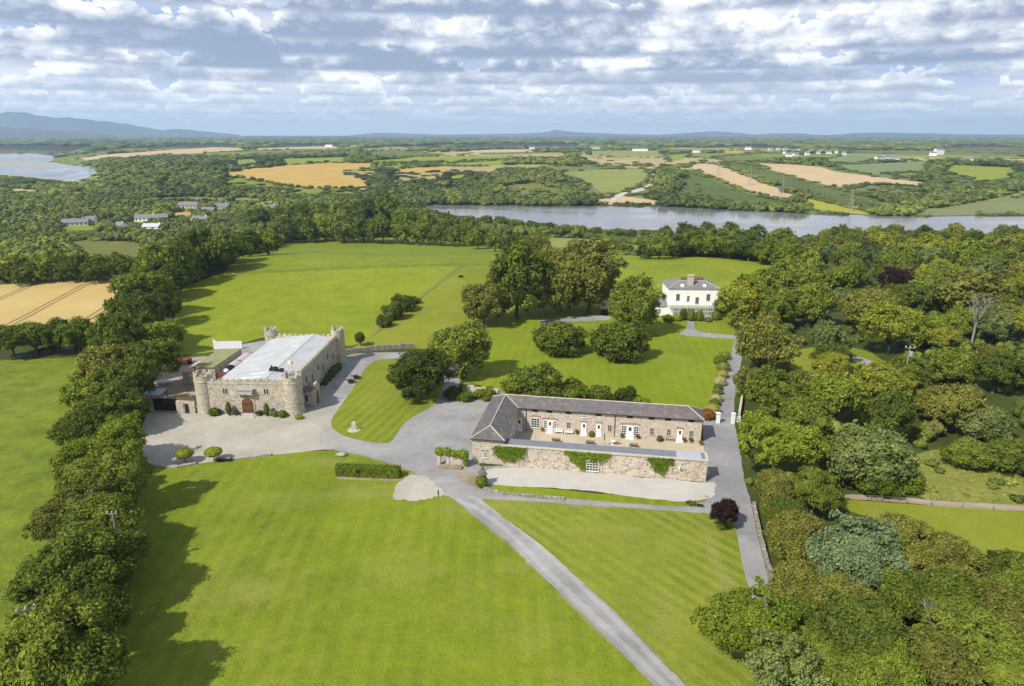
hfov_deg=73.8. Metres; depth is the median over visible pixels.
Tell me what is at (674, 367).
lawn
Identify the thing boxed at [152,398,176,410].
yard gate
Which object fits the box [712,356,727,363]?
shrub
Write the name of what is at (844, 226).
broadleaf tree
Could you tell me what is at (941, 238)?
broadleaf tree
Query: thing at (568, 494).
lawn
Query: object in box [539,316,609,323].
path
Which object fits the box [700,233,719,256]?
broadleaf tree
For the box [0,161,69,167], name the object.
mudflat
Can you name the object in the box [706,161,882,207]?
field
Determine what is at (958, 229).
broadleaf tree
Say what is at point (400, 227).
broadleaf tree
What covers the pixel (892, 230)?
broadleaf tree
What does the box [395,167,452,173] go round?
field
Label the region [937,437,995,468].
bush
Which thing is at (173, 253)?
broadleaf tree
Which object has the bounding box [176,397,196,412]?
yard wall
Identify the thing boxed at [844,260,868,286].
broadleaf tree
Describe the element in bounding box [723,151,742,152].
field
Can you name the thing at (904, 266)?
broadleaf tree
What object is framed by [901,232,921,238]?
broadleaf tree
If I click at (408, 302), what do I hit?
bush
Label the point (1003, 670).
broadleaf tree
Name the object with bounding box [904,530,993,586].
broadleaf tree
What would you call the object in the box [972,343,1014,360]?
broadleaf tree
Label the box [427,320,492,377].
broadleaf tree
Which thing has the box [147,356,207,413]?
yard
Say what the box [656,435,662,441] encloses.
shrub
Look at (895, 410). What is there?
broadleaf tree
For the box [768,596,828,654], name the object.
broadleaf tree
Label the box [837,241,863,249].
broadleaf tree
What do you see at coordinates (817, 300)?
broadleaf tree
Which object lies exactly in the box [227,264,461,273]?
post and rail fence
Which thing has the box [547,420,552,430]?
door
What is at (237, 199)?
field
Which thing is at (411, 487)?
turning bay
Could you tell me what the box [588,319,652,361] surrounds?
broadleaf tree
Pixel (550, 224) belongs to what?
bush
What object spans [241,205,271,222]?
broadleaf tree
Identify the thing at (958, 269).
broadleaf tree
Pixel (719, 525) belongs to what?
bush
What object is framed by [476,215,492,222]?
bush
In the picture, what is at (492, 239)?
broadleaf tree
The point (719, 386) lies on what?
shrub
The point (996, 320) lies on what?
broadleaf tree
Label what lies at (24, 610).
utility pole
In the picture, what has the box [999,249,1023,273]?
broadleaf tree
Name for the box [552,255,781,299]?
field
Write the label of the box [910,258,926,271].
broadleaf tree
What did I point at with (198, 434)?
forecourt
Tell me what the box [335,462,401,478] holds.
hedge
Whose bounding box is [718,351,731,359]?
shrub
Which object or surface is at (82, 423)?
broadleaf tree
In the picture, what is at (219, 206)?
house
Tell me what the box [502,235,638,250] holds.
field
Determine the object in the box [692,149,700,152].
house
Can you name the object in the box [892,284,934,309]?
broadleaf tree
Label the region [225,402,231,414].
cypress
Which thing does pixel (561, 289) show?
broadleaf tree
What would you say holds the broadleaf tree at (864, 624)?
on the terrain at (874, 345)
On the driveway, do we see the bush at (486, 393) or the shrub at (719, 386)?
the bush at (486, 393)
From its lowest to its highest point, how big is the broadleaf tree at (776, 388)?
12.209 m
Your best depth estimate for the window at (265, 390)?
138.50 m
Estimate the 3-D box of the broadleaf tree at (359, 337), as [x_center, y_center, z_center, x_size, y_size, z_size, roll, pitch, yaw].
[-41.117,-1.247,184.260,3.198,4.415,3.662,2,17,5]
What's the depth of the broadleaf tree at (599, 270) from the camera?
209.67 m
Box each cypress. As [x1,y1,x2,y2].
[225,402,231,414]
[263,403,269,415]
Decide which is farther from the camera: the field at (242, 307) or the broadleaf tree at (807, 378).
the field at (242, 307)
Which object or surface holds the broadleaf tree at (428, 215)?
on the terrain at (874, 345)
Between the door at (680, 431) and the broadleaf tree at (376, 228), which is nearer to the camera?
the door at (680, 431)
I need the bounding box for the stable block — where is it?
[470,394,708,481]
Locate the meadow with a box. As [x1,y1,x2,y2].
[910,450,1023,505]
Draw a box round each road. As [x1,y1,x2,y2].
[703,333,768,605]
[852,356,878,369]
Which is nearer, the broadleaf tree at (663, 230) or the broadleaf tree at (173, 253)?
the broadleaf tree at (173, 253)
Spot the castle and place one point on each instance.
(284, 371)
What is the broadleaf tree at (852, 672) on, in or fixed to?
on the terrain at (874, 345)
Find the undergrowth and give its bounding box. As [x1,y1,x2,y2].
[0,256,1023,685]
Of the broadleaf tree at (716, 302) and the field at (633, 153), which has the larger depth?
the field at (633, 153)
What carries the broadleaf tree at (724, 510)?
on the lawn at (653, 579)
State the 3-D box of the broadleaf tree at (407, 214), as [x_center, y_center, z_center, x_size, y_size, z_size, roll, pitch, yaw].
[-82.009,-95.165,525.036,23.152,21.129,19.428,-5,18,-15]
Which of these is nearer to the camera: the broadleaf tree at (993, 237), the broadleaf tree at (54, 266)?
the broadleaf tree at (54, 266)
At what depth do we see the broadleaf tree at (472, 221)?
501.52 m
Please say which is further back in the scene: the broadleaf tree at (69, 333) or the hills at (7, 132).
the hills at (7, 132)
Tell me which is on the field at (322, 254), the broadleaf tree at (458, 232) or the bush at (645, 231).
the broadleaf tree at (458, 232)
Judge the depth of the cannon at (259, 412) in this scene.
138.97 m
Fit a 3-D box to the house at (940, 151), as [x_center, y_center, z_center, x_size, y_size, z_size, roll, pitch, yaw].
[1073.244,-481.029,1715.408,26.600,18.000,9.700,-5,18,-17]
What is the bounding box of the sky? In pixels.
[0,0,1023,135]
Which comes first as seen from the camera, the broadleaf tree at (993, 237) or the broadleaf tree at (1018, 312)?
the broadleaf tree at (1018, 312)
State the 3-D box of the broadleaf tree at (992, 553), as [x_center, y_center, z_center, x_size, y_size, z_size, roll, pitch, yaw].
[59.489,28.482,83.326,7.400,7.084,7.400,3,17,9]
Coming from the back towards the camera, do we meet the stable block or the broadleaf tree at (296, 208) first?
the broadleaf tree at (296, 208)
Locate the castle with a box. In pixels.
[192,326,346,417]
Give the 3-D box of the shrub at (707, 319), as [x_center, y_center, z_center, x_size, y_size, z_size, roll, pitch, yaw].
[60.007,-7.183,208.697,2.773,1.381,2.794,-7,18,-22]
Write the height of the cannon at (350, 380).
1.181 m
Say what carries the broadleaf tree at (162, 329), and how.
on the terrain at (874, 345)
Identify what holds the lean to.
on the yard at (176, 387)
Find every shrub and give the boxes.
[207,407,220,415]
[272,410,277,416]
[277,410,286,417]
[295,414,302,418]
[321,379,327,384]
[324,374,331,380]
[328,369,335,376]
[331,365,338,372]
[334,362,341,369]
[588,431,594,436]
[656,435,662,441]
[662,314,672,321]
[673,314,682,320]
[679,308,687,319]
[686,308,695,320]
[695,310,704,320]
[702,409,715,420]
[704,317,712,321]
[704,403,720,411]
[708,393,722,401]
[709,398,720,405]
[711,311,720,319]
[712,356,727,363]
[712,387,722,394]
[713,376,727,385]
[713,384,723,389]
[716,362,730,370]
[716,369,729,377]
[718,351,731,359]
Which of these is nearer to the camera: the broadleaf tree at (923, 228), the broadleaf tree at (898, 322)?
the broadleaf tree at (898, 322)
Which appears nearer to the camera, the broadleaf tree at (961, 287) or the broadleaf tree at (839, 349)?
the broadleaf tree at (839, 349)
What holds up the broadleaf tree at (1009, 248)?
on the terrain at (874, 345)
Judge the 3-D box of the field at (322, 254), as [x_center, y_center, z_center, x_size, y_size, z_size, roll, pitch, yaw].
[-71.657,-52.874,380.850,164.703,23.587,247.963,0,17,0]
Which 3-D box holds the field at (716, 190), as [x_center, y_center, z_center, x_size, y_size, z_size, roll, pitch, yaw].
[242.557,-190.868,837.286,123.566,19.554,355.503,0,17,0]
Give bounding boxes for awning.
[225,353,250,367]
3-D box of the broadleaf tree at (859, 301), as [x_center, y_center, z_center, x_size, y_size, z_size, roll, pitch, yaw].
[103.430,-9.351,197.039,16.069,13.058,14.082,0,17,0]
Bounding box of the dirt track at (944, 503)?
[845,494,1023,510]
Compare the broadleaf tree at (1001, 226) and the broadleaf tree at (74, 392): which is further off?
the broadleaf tree at (1001, 226)
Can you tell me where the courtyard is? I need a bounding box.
[514,430,708,473]
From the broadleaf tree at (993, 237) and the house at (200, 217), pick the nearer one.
the broadleaf tree at (993, 237)
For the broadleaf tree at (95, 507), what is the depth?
89.55 m
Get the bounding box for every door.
[184,404,188,412]
[242,399,253,412]
[517,419,521,428]
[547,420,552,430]
[581,423,586,433]
[596,423,600,434]
[626,426,632,436]
[677,429,682,439]
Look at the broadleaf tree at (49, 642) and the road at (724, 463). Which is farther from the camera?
the road at (724, 463)
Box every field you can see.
[0,280,116,325]
[0,357,87,652]
[13,189,33,191]
[61,226,94,230]
[73,240,140,256]
[81,147,243,159]
[164,196,259,200]
[173,211,190,215]
[175,243,492,354]
[228,237,503,272]
[229,163,371,187]
[237,159,255,163]
[257,146,336,149]
[283,157,344,163]
[363,148,408,149]
[373,155,507,162]
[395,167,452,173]
[447,160,505,165]
[451,174,463,178]
[468,149,531,152]
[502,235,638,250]
[504,182,556,192]
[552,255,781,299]
[564,169,649,192]
[591,151,661,155]
[598,196,656,204]
[666,154,685,160]
[679,173,783,203]
[691,163,793,197]
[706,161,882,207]
[717,154,773,160]
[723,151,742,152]
[759,163,922,186]
[808,198,869,214]
[828,155,872,161]
[842,161,925,173]
[948,165,1015,179]
[970,191,1023,202]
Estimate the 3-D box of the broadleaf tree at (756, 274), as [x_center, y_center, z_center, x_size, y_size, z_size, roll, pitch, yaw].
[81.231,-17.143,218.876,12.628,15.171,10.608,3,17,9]
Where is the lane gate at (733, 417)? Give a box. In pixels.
[716,412,740,423]
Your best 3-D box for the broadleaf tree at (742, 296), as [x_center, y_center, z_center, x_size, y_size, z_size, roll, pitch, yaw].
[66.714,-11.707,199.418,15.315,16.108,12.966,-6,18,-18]
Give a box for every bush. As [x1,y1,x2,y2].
[375,313,393,326]
[380,302,405,317]
[391,293,415,309]
[411,296,421,302]
[442,385,462,399]
[455,391,472,401]
[472,386,495,401]
[474,475,488,487]
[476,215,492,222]
[493,216,509,224]
[508,218,525,225]
[525,220,539,226]
[540,222,553,227]
[553,376,591,398]
[570,225,586,231]
[586,226,602,233]
[587,384,612,400]
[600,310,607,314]
[605,227,620,235]
[606,241,618,249]
[614,385,636,401]
[616,242,634,250]
[621,229,636,236]
[632,396,650,402]
[640,229,651,234]
[685,500,695,505]
[716,522,728,529]
[894,474,924,493]
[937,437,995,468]
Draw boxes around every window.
[222,388,228,394]
[263,388,269,394]
[531,418,539,428]
[543,420,547,428]
[552,421,556,429]
[586,460,598,471]
[621,425,626,435]
[633,426,638,435]
[666,429,670,435]
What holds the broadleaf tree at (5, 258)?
on the terrain at (874, 345)
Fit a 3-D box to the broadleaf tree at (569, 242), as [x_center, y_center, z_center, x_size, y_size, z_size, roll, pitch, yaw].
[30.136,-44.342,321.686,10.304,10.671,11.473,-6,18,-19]
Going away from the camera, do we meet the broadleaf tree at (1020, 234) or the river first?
the broadleaf tree at (1020, 234)
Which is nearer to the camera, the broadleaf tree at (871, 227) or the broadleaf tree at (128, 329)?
the broadleaf tree at (128, 329)
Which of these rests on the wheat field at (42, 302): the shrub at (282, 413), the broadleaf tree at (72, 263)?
the broadleaf tree at (72, 263)
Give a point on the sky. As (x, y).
(239, 67)
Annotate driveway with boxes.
[302,352,731,685]
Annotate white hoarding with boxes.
[213,339,242,348]
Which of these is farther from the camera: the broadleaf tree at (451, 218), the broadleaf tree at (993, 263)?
the broadleaf tree at (451, 218)
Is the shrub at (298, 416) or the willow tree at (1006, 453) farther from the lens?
the shrub at (298, 416)
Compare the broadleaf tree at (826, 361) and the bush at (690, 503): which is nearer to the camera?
the bush at (690, 503)
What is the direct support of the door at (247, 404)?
in the castle
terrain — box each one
[0,136,1023,215]
[0,203,1023,685]
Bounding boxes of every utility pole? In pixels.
[15,603,35,618]
[107,511,116,529]
[905,346,914,364]
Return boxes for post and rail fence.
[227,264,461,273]
[371,264,461,335]
[846,494,1019,509]
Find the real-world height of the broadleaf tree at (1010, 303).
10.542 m
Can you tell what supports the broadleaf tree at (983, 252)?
on the terrain at (874, 345)
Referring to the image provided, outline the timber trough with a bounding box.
[216,457,231,461]
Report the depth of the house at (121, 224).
546.67 m
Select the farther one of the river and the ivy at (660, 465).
the river
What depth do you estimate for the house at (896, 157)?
1322.42 m
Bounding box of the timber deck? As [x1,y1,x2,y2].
[217,361,241,378]
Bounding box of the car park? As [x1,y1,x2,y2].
[486,467,715,501]
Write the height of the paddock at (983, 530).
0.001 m
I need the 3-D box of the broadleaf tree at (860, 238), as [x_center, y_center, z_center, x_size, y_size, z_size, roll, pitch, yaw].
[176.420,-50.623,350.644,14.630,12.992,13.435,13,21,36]
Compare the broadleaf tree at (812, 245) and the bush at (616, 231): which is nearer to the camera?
the broadleaf tree at (812, 245)
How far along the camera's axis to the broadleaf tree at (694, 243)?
347.17 m
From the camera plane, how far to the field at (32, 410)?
124.65 m
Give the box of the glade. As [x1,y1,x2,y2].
[790,345,883,377]
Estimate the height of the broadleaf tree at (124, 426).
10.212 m
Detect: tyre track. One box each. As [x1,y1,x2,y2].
[468,494,684,685]
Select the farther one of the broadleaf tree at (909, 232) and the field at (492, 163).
the field at (492, 163)
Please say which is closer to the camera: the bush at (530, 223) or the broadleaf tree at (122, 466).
the broadleaf tree at (122, 466)
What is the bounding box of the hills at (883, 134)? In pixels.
[748,132,1023,136]
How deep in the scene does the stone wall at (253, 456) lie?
121.05 m
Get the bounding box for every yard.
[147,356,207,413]
[214,341,264,353]
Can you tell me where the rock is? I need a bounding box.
[335,452,346,456]
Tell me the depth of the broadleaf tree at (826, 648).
67.71 m
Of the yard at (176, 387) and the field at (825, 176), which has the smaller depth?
the yard at (176, 387)
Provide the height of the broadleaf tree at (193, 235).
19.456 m
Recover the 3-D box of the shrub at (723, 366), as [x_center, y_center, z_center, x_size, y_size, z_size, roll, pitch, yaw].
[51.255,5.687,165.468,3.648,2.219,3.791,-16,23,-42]
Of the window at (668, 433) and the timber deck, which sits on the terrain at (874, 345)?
the timber deck
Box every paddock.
[353,267,492,348]
[840,500,1023,566]
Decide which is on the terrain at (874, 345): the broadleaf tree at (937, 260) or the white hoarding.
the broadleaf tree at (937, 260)
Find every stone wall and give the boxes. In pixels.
[149,462,195,467]
[235,453,270,459]
[346,343,413,353]
[466,384,498,396]
[483,486,564,499]
[738,395,742,417]
[751,501,772,586]
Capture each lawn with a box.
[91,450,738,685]
[331,358,443,442]
[462,295,739,409]
[484,500,773,685]
[489,485,682,505]
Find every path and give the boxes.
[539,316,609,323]
[680,320,736,338]
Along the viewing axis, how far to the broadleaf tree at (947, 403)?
128.25 m
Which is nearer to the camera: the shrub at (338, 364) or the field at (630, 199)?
the shrub at (338, 364)
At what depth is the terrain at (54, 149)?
1737.20 m
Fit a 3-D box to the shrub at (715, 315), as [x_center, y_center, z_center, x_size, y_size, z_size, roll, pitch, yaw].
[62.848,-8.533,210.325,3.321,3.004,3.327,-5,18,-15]
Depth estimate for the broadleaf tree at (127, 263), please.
253.00 m
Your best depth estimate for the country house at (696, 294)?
212.74 m
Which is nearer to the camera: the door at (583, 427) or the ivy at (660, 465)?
the ivy at (660, 465)
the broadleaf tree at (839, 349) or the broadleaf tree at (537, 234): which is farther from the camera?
the broadleaf tree at (537, 234)
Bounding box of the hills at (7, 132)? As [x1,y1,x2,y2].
[0,127,116,137]
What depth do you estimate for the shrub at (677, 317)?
208.56 m
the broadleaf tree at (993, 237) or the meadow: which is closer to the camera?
the meadow
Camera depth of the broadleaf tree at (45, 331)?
173.89 m
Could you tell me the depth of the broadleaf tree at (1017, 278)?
227.60 m
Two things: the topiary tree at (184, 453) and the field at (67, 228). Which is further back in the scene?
the field at (67, 228)
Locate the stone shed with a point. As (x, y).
(216, 361)
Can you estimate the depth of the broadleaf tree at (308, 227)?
466.64 m
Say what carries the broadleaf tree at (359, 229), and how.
on the field at (322, 254)
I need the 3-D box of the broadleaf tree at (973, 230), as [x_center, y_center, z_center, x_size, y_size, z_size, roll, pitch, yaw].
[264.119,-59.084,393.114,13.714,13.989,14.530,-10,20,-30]
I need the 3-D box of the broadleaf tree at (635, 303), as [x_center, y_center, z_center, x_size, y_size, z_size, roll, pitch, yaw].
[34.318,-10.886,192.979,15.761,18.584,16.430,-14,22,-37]
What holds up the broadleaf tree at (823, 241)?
on the terrain at (874, 345)
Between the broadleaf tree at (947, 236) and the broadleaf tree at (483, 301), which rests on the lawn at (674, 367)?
the broadleaf tree at (483, 301)
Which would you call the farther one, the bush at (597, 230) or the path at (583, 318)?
the bush at (597, 230)
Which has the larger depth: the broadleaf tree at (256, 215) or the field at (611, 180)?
the field at (611, 180)
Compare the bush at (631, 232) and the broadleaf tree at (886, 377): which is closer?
the broadleaf tree at (886, 377)
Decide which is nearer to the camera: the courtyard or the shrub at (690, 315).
the courtyard
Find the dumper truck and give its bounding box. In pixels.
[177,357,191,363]
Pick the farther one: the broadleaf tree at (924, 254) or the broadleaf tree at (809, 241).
the broadleaf tree at (809, 241)
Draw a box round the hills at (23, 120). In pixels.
[0,112,240,136]
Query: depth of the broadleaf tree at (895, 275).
237.92 m
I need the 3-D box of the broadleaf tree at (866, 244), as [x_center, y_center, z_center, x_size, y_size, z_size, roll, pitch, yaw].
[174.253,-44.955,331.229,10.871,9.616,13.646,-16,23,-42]
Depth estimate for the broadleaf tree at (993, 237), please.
311.38 m
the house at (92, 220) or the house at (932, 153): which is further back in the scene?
the house at (932, 153)
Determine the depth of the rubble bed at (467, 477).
114.14 m
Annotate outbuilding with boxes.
[600,297,609,308]
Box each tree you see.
[0,254,13,276]
[0,255,37,285]
[0,323,28,357]
[0,593,132,685]
[1,520,146,606]
[16,321,41,354]
[21,482,103,542]
[25,255,54,281]
[32,316,67,353]
[45,250,73,279]
[45,403,106,446]
[48,437,109,489]
[50,315,93,351]
[52,436,154,502]
[55,491,144,531]
[56,376,103,411]
[57,251,91,280]
[67,343,125,381]
[69,582,135,627]
[73,329,102,348]
[73,382,152,418]
[78,254,110,281]
[82,410,147,449]
[84,311,155,347]
[90,357,160,413]
[91,527,152,560]
[97,251,125,279]
[102,290,164,324]
[106,270,178,298]
[109,335,184,374]
[112,255,134,274]
[129,241,166,274]
[139,258,192,290]
[142,320,188,342]
[144,286,182,318]
[151,234,205,282]
[174,448,193,462]
[177,225,214,274]
[200,229,243,271]
[203,446,222,460]
[217,234,253,262]
[235,228,264,255]
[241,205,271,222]
[256,226,282,254]
[264,205,290,220]
[268,215,301,242]
[285,200,315,217]
[289,213,321,241]
[307,200,330,218]
[312,211,338,240]
[325,212,355,242]
[327,201,351,220]
[346,195,375,221]
[350,214,373,242]
[354,331,364,345]
[364,214,393,242]
[370,189,400,220]
[385,347,454,400]
[389,215,416,243]
[390,205,416,222]
[407,217,432,244]
[414,207,437,224]
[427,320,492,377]
[429,219,452,245]
[438,211,460,226]
[445,221,470,245]
[460,282,509,324]
[461,215,479,228]
[464,224,488,248]
[484,229,503,251]
[485,239,559,318]
[499,231,520,248]
[499,361,564,396]
[517,235,550,263]
[527,228,548,245]
[531,319,588,356]
[537,244,587,311]
[553,235,628,312]
[566,237,586,251]
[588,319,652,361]
[607,272,666,328]
[633,240,651,258]
[645,235,676,258]
[655,225,674,236]
[668,232,689,256]
[675,221,700,234]
[681,230,706,256]
[689,575,802,671]
[697,221,721,236]
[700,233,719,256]
[709,497,740,525]
[711,299,729,316]
[714,233,742,258]
[716,275,765,328]
[717,221,746,236]
[731,233,760,260]
[731,366,764,393]
[733,310,801,368]
[735,409,832,468]
[736,273,748,279]
[742,626,830,685]
[743,224,767,238]
[744,365,814,417]
[749,238,781,264]
[751,267,778,294]
[753,468,795,500]
[756,287,793,319]
[759,255,828,310]
[759,495,814,520]
[762,509,825,560]
[765,227,796,238]
[767,556,827,609]
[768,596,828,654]
[769,236,805,262]
[779,392,834,443]
[783,633,850,685]
[787,369,812,390]
[790,280,839,328]
[790,465,841,515]
[798,259,819,273]
[799,247,825,271]
[802,242,823,250]
[803,238,823,248]
[805,509,912,591]
[807,319,857,350]
[807,368,873,418]
[808,343,854,366]
[809,234,831,246]
[809,565,880,611]
[810,351,849,375]
[813,654,902,685]
[818,228,834,234]
[818,419,920,487]
[818,589,919,673]
[819,265,856,290]
[824,226,851,237]
[825,236,847,247]
[830,244,854,262]
[832,247,867,265]
[836,255,865,274]
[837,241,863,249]
[837,287,900,322]
[838,223,848,230]
[844,233,868,243]
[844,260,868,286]
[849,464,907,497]
[849,639,928,685]
[850,359,917,401]
[851,226,862,231]
[856,231,867,235]
[856,299,928,354]
[858,240,883,247]
[863,224,883,231]
[864,390,918,434]
[866,229,892,243]
[869,511,937,570]
[873,249,911,276]
[873,561,926,621]
[876,264,914,287]
[878,239,919,260]
[880,283,899,303]
[885,224,901,233]
[885,262,915,283]
[887,354,934,385]
[888,229,901,234]
[890,234,905,241]
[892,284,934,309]
[896,225,904,232]
[900,274,945,310]
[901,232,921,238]
[902,229,915,234]
[902,236,916,241]
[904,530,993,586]
[904,624,985,685]
[906,238,924,244]
[909,566,1000,621]
[910,232,950,249]
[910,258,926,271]
[912,382,988,430]
[912,591,1023,673]
[913,262,940,277]
[915,271,944,277]
[916,224,932,233]
[916,246,947,261]
[918,273,948,279]
[920,230,940,234]
[921,326,962,346]
[922,311,968,335]
[922,598,959,630]
[923,250,958,266]
[928,255,952,267]
[928,346,978,384]
[931,268,1013,314]
[934,260,956,275]
[937,234,945,240]
[938,232,951,238]
[944,233,963,241]
[944,237,962,252]
[945,223,966,234]
[947,304,978,331]
[949,237,982,266]
[949,263,977,277]
[954,402,1018,439]
[958,231,984,242]
[961,228,985,235]
[962,248,995,265]
[965,255,1005,277]
[966,293,995,345]
[970,349,1023,393]
[970,641,1023,685]
[971,303,1018,344]
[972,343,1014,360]
[976,232,1003,244]
[979,296,1023,311]
[980,241,1004,253]
[980,582,1023,638]
[981,437,1023,471]
[981,549,1011,572]
[982,548,1023,595]
[991,252,1003,259]
[992,224,1008,231]
[992,233,1018,246]
[995,279,1018,300]
[996,226,1019,234]
[997,247,1023,255]
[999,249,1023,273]
[1003,224,1021,232]
[1003,241,1023,252]
[1006,260,1023,275]
[1006,270,1023,300]
[1007,305,1023,341]
[1012,232,1023,238]
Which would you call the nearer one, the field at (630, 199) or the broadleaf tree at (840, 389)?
the broadleaf tree at (840, 389)
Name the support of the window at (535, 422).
in the stable block
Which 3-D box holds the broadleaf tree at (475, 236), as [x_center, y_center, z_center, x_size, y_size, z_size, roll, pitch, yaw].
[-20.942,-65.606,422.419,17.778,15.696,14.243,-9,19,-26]
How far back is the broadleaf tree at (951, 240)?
315.39 m
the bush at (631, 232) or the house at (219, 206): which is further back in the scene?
the house at (219, 206)
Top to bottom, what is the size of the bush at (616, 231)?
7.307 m
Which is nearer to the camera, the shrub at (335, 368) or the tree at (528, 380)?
the tree at (528, 380)
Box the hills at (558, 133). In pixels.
[349,130,664,135]
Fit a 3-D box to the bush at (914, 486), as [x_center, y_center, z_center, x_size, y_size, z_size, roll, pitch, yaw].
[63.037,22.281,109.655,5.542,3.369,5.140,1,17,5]
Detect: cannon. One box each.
[254,410,263,415]
[345,378,355,383]
[350,374,361,379]
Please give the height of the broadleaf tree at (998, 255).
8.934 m
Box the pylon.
[847,187,853,210]
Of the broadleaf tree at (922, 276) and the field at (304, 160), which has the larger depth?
the field at (304, 160)
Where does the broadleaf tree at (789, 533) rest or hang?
on the terrain at (874, 345)
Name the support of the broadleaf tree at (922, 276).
on the terrain at (874, 345)
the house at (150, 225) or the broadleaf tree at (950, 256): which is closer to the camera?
the broadleaf tree at (950, 256)
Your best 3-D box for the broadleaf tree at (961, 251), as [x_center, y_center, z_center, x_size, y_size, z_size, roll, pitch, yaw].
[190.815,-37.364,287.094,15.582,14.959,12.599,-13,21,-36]
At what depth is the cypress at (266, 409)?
138.08 m
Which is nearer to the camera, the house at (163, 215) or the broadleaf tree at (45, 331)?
the broadleaf tree at (45, 331)
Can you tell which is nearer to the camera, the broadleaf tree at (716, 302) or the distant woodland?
the broadleaf tree at (716, 302)
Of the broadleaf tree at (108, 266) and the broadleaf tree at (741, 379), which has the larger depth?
the broadleaf tree at (108, 266)
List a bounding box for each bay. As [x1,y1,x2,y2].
[0,153,95,180]
[393,474,446,500]
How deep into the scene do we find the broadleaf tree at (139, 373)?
136.02 m
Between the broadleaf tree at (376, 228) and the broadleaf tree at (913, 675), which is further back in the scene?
the broadleaf tree at (376, 228)
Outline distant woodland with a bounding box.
[0,137,1023,264]
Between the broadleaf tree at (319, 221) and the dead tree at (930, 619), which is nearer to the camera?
the dead tree at (930, 619)
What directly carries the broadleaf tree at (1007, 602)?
on the terrain at (874, 345)
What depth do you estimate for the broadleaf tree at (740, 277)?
230.34 m
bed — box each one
[335,477,401,480]
[456,470,483,489]
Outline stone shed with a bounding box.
[182,348,241,383]
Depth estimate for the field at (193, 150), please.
1920.67 m
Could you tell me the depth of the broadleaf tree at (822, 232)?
459.23 m
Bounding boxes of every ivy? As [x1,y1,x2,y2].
[492,445,527,462]
[563,450,611,470]
[647,457,674,475]
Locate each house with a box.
[60,217,89,225]
[85,215,97,224]
[115,221,128,226]
[134,213,157,221]
[141,222,160,228]
[157,212,168,219]
[177,201,200,207]
[190,215,207,219]
[201,206,217,211]
[215,202,229,209]
[478,464,487,476]
[632,147,647,150]
[654,274,719,316]
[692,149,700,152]
[874,155,885,158]
[891,156,900,159]
[929,151,936,155]
[934,148,944,154]
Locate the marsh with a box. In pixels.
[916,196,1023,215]
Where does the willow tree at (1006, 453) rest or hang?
on the terrain at (874, 345)
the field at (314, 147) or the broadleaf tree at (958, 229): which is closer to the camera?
the broadleaf tree at (958, 229)
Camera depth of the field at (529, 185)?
875.41 m
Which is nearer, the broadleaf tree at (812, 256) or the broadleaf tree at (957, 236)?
the broadleaf tree at (812, 256)
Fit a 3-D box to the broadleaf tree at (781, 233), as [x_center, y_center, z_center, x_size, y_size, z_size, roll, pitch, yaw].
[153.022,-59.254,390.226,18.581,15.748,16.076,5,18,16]
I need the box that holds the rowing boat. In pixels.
[154,380,172,384]
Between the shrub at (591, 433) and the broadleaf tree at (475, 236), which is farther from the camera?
the broadleaf tree at (475, 236)
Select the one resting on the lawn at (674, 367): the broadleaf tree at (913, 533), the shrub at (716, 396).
the shrub at (716, 396)
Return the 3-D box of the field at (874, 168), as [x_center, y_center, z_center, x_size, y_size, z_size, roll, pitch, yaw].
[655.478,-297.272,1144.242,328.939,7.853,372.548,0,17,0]
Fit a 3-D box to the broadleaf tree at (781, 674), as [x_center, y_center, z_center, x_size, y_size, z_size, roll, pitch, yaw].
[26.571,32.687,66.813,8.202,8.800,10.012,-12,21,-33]
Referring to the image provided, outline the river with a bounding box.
[425,205,1023,236]
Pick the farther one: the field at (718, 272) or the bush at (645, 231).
the bush at (645, 231)
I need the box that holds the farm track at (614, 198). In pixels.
[611,172,654,201]
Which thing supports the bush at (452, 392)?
on the driveway
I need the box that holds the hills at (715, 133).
[664,131,755,135]
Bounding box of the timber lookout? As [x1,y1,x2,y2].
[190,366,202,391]
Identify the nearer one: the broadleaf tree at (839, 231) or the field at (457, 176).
the broadleaf tree at (839, 231)
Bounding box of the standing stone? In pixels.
[347,421,360,432]
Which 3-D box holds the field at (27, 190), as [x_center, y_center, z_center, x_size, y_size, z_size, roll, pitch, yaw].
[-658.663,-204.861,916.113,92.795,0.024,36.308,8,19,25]
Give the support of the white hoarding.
on the yard at (252, 348)
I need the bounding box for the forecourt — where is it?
[141,412,331,464]
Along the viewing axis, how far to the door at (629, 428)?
128.56 m
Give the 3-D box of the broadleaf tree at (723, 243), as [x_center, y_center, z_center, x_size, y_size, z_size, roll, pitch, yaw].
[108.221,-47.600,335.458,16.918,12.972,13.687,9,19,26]
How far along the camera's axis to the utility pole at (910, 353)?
147.06 m
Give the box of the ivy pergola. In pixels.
[434,446,468,469]
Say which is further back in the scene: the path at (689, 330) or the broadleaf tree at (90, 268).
the broadleaf tree at (90, 268)
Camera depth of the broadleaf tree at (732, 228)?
441.29 m
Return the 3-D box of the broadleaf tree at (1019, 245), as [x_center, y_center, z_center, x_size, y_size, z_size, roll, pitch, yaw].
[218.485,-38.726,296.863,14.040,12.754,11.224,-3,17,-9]
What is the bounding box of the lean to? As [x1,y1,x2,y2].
[142,388,167,400]

